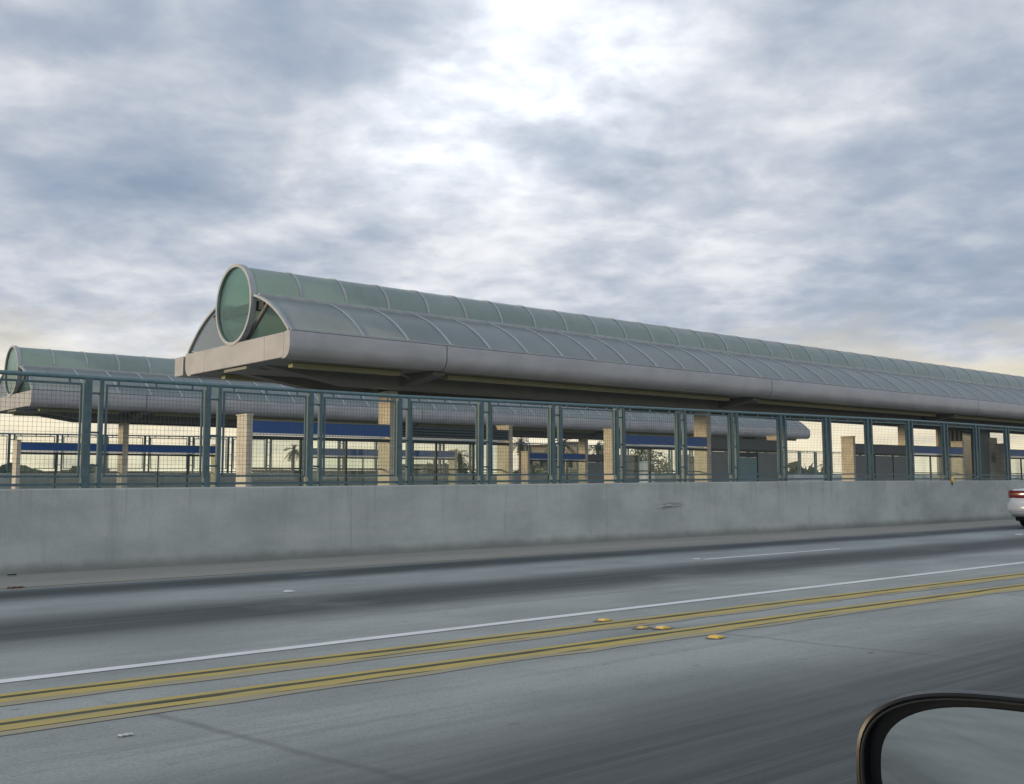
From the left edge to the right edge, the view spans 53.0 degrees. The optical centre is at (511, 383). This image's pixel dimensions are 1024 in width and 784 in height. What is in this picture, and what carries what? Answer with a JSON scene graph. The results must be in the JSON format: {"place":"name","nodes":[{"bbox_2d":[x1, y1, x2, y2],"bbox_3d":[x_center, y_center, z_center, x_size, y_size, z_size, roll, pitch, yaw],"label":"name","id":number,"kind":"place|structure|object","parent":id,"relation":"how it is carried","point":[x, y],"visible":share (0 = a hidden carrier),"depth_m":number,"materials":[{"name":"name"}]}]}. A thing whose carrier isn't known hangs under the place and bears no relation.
{"place":"outdoors","nodes":[
{"label":"outdoors","id":0,"kind":"place"},
{"bbox_2d":[0,519,1023,783],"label":"road","id":1,"kind":"structure","parent":0,"point":[794,703],"depth_m":7.41,"materials":[{"name":"grey asphalt"}]},
{"bbox_2d":[117,732,133,736],"bbox_3d":[-1.955,1.774,5.200,0.082,0.008,0.036,4,-7,-40],"label":"paper scrap","id":2,"kind":"object","parent":1,"relation":"on","point":[126,734],"visible":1,"depth_m":5.19,"materials":[{"name":"white paper"}]},
{"bbox_2d":[0,524,1014,588],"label":"faded edge line","id":3,"kind":"object","parent":1,"relation":"on","point":[453,559],"visible":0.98,"depth_m":16.09,"materials":[{"name":"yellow paint"}]},
{"bbox_2d":[0,480,1023,574],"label":"barrier wall","id":4,"kind":"structure","parent":1,"relation":"on","point":[50,530],"depth_m":18.20,"materials":[{"name":"concrete"}]},
{"bbox_2d":[0,370,1023,487],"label":"fence","id":5,"kind":"object","parent":4,"relation":"on","point":[85,432],"visible":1,"depth_m":19.39,"materials":[{"name":"teal metal"}]},
{"bbox_2d":[0,586,1023,730],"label":"yellow lane line","id":6,"kind":"object","parent":1,"relation":"on","point":[153,706],"visible":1,"depth_m":7.03,"materials":[{"name":"paint"}]},
{"bbox_2d":[0,574,1023,702],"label":"yellow lane line","id":7,"kind":"object","parent":1,"relation":"on","point":[82,690],"visible":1,"depth_m":7.81,"materials":[{"name":"paint"}]},
{"bbox_2d":[0,588,1023,735],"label":"faded lane line","id":8,"kind":"object","parent":1,"relation":"on","point":[207,703],"visible":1,"depth_m":6.65,"materials":[{"name":"yellow paint"}]},
{"bbox_2d":[0,562,1023,682],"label":"white lane line","id":9,"kind":"object","parent":1,"relation":"on","point":[251,652],"visible":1,"depth_m":8.62,"materials":[{"name":"paint"}]},
{"bbox_2d":[0,576,1023,705],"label":"faded lane line","id":10,"kind":"object","parent":1,"relation":"on","point":[273,670],"visible":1,"depth_m":7.55,"materials":[{"name":"yellow paint"}]},
{"bbox_2d":[0,583,1023,722],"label":"yellow lane line","id":11,"kind":"object","parent":1,"relation":"on","point":[184,696],"visible":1,"depth_m":7.14,"materials":[{"name":"paint"}]},
{"bbox_2d":[0,585,1023,724],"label":"black lane line","id":12,"kind":"object","parent":1,"relation":"on","point":[126,706],"visible":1,"depth_m":7.03,"materials":[{"name":"paint"}]},
{"bbox_2d":[0,572,1023,695],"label":"yellow lane line","id":13,"kind":"object","parent":1,"relation":"on","point":[89,684],"visible":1,"depth_m":8.05,"materials":[{"name":"paint"}]},
{"bbox_2d":[0,573,1023,697],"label":"black lane line","id":14,"kind":"object","parent":1,"relation":"on","point":[451,642],"visible":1,"depth_m":7.95,"materials":[{"name":"paint"}]},
{"bbox_2d":[593,618,611,621],"bbox_3d":[0.834,2.158,9.405,0.125,0.014,0.255,-5,-7,44],"label":"road marker","id":15,"kind":"object","parent":1,"relation":"on","point":[602,619],"visible":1,"depth_m":9.39,"materials":[{"name":"yellow plastic"}]},
{"bbox_2d":[631,626,651,628],"bbox_3d":[1.131,2.116,8.940,0.237,0.011,0.134,4,-7,-40],"label":"road marker","id":16,"kind":"object","parent":1,"relation":"on","point":[642,627],"visible":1,"depth_m":8.93,"materials":[{"name":"yellow plastic"}]},
{"bbox_2d":[651,625,671,629],"bbox_3d":[1.306,2.112,8.919,0.260,0.015,0.130,4,-6,-34],"label":"road marker","id":17,"kind":"object","parent":1,"relation":"on","point":[662,627],"visible":1,"depth_m":8.89,"materials":[{"name":"yellow plastic"}]},
{"bbox_2d":[706,634,724,638],"bbox_3d":[1.671,2.064,8.400,0.229,0.016,0.133,5,-7,-43],"label":"road marker","id":18,"kind":"object","parent":1,"relation":"on","point":[714,636],"visible":1,"depth_m":8.37,"materials":[{"name":"yellow plastic"}]},
{"bbox_2d":[709,549,833,558],"bbox_3d":[4.582,2.935,17.776,3.900,0.001,0.122,4,-7,-40],"label":"dashed lane line","id":19,"kind":"object","parent":1,"relation":"on","point":[769,554],"visible":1,"depth_m":17.57,"materials":[{"name":"white paint"}]},
{"bbox_2d":[1007,488,1023,526],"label":"car","id":20,"kind":"object","parent":1,"relation":"on","point":[1015,506],"visible":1,"depth_m":26.74,"materials":[{"name":"white paint"}]},
{"bbox_2d":[0,0,1023,474],"label":"sky","id":21,"kind":"structure","parent":0,"point":[840,175],"materials":[{"name":"grey"}]},
{"bbox_2d":[856,689,1023,783],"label":"mirror","id":22,"kind":"object","parent":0,"point":[950,736],"depth_m":1.04,"materials":[{"name":"black paint"}]},
{"label":"far road","id":23,"kind":"structure","parent":0,"visible":0},
{"bbox_2d":[0,473,1023,488],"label":"barrier wall","id":24,"kind":"structure","parent":23,"relation":"on","point":[183,479],"depth_m":48.33,"materials":[{"name":"concrete"}]},
{"bbox_2d":[0,433,876,474],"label":"fence","id":25,"kind":"object","parent":24,"relation":"on","point":[227,441],"visible":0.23,"depth_m":48.69,"materials":[{"name":"grey metal"}]},
{"bbox_2d":[513,437,531,473],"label":"palm tree","id":26,"kind":"object","parent":23,"relation":"on","point":[520,441],"visible":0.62,"depth_m":94.77,"materials":[{"name":"green plant"}]},
{"bbox_2d":[555,439,575,473],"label":"palm tree","id":27,"kind":"object","parent":23,"relation":"on","point":[564,441],"visible":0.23,"depth_m":99.71,"materials":[{"name":"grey plant"}]},
{"bbox_2d":[588,440,603,453],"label":"palm tree","id":28,"kind":"object","parent":23,"relation":"on","point":[596,448],"visible":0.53,"depth_m":97.67,"materials":[{"name":"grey plant"}]},
{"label":"platform","id":29,"kind":"structure","parent":0,"visible":0},
{"bbox_2d":[236,414,512,486],"bbox_3d":[-2.995,1.964,24.599,7.500,2.190,0.545,4,-7,-40],"label":"platform windscreen","id":30,"kind":"object","parent":29,"relation":"on","point":[291,431],"visible":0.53,"depth_m":23.80,"materials":[{"name":"blue metal"}]},
{"bbox_2d":[175,264,1023,484],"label":"station canopy","id":31,"kind":"object","parent":29,"relation":"on","point":[289,329],"visible":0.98,"depth_m":25.96,"materials":[{"name":"metal"}]},
{"bbox_2d":[603,428,777,482],"bbox_3d":[5.842,2.622,31.969,7.930,2.230,0.545,4,-7,-40],"label":"platform windscreen","id":32,"kind":"object","parent":29,"relation":"on","point":[656,442],"visible":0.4,"depth_m":32.22,"materials":[{"name":"blue metal"}]},
{"bbox_2d":[841,436,964,480],"bbox_3d":[15.361,3.301,39.910,8.300,2.330,0.545,4,-7,-40],"label":"platform windscreen","id":33,"kind":"object","parent":29,"relation":"on","point":[957,459],"visible":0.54,"depth_m":38.67,"materials":[{"name":"grey metal"}]},
{"bbox_2d":[913,428,996,480],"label":"stair enclosure","id":34,"kind":"object","parent":29,"relation":"on","point":[985,452],"visible":0.3,"depth_m":45.13,"materials":[{"name":"beige paint"}]},
{"bbox_2d":[995,443,1023,479],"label":"platform windscreen","id":35,"kind":"object","parent":29,"relation":"on","point":[1015,453],"visible":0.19,"depth_m":45.15,"materials":[{"name":"blue metal"}]},
{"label":"platform","id":36,"kind":"structure","parent":0,"visible":0},
{"bbox_2d":[11,440,214,488],"bbox_3d":[-14.589,3.252,38.387,7.500,2.150,0.545,4,-7,-40],"label":"platform windscreen","id":37,"kind":"object","parent":36,"relation":"on","point":[115,449],"visible":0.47,"depth_m":37.88,"materials":[{"name":"blue metal"}]},
{"bbox_2d":[304,448,457,485],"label":"platform windscreen","id":38,"kind":"object","parent":36,"relation":"on","point":[369,453],"visible":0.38,"depth_m":46.21,"materials":[{"name":"blue glass"}]},
{"bbox_2d":[0,345,809,487],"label":"station canopy","id":39,"kind":"object","parent":36,"relation":"on","point":[66,362],"visible":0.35,"depth_m":39.08,"materials":[{"name":"metal"}]},
{"bbox_2d":[521,451,639,483],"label":"platform windscreen","id":40,"kind":"object","parent":36,"relation":"on","point":[599,468],"visible":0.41,"depth_m":53.66,"materials":[{"name":"blue glass"}]},
{"bbox_2d":[681,455,694,481],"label":"platform windscreen","id":41,"kind":"object","parent":36,"relation":"on","point":[690,464],"visible":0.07,"depth_m":58.83,"materials":[{"name":"grey glass"}]},
{"label":"ground","id":42,"kind":"structure","parent":0,"visible":0},
{"bbox_2d":[252,470,297,472],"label":"building","id":43,"kind":"structure","parent":42,"relation":"on","point":[272,470],"depth_m":149.96,"materials":[{"name":"grey paint"}]},
{"bbox_2d":[284,444,298,472],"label":"palm tree","id":44,"kind":"object","parent":42,"relation":"on","point":[293,451],"visible":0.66,"depth_m":114.85,"materials":[{"name":"green plant"}]},
{"bbox_2d":[296,470,377,472],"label":"building","id":45,"kind":"structure","parent":42,"relation":"on","point":[371,471],"depth_m":159.70,"materials":[{"name":"grey paint"}]},
{"bbox_2d":[0,461,823,474],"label":"shrub belt","id":46,"kind":"object","parent":42,"relation":"on","point":[810,469],"visible":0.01,"depth_m":123.47,"materials":[{"name":"green plant"}]},
{"bbox_2d":[402,464,441,472],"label":"building","id":47,"kind":"structure","parent":42,"relation":"on","point":[420,466],"depth_m":169.87,"materials":[{"name":"grey paint"}]},
{"bbox_2d":[423,462,475,473],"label":"tree","id":48,"kind":"object","parent":42,"relation":"on","point":[431,466],"visible":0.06,"depth_m":119.22,"materials":[{"name":"green plant"}]},
{"bbox_2d":[446,448,468,473],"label":"palm tree","id":49,"kind":"object","parent":42,"relation":"on","point":[459,459],"visible":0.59,"depth_m":107.62,"materials":[{"name":"green plant"}]},
{"bbox_2d":[523,445,547,473],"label":"building","id":50,"kind":"structure","parent":42,"relation":"on","point":[538,449],"depth_m":149.91,"materials":[{"name":"beige paint"}]},
{"bbox_2d":[565,442,577,473],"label":"building","id":51,"kind":"structure","parent":42,"relation":"on","point":[574,471],"depth_m":134.72,"materials":[{"name":"beige paint"}]},
{"bbox_2d":[630,449,672,472],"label":"tree","id":52,"kind":"object","parent":42,"relation":"on","point":[644,457],"visible":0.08,"depth_m":108.93,"materials":[{"name":"green plant"}]},
{"label":"busway","id":53,"kind":"structure","parent":0,"visible":0},
{"bbox_2d":[638,460,655,482],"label":"ticket cabinet","id":54,"kind":"object","parent":53,"relation":"on","point":[643,464],"visible":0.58,"depth_m":46.05,"materials":[{"name":"grey metal"}]}
]}

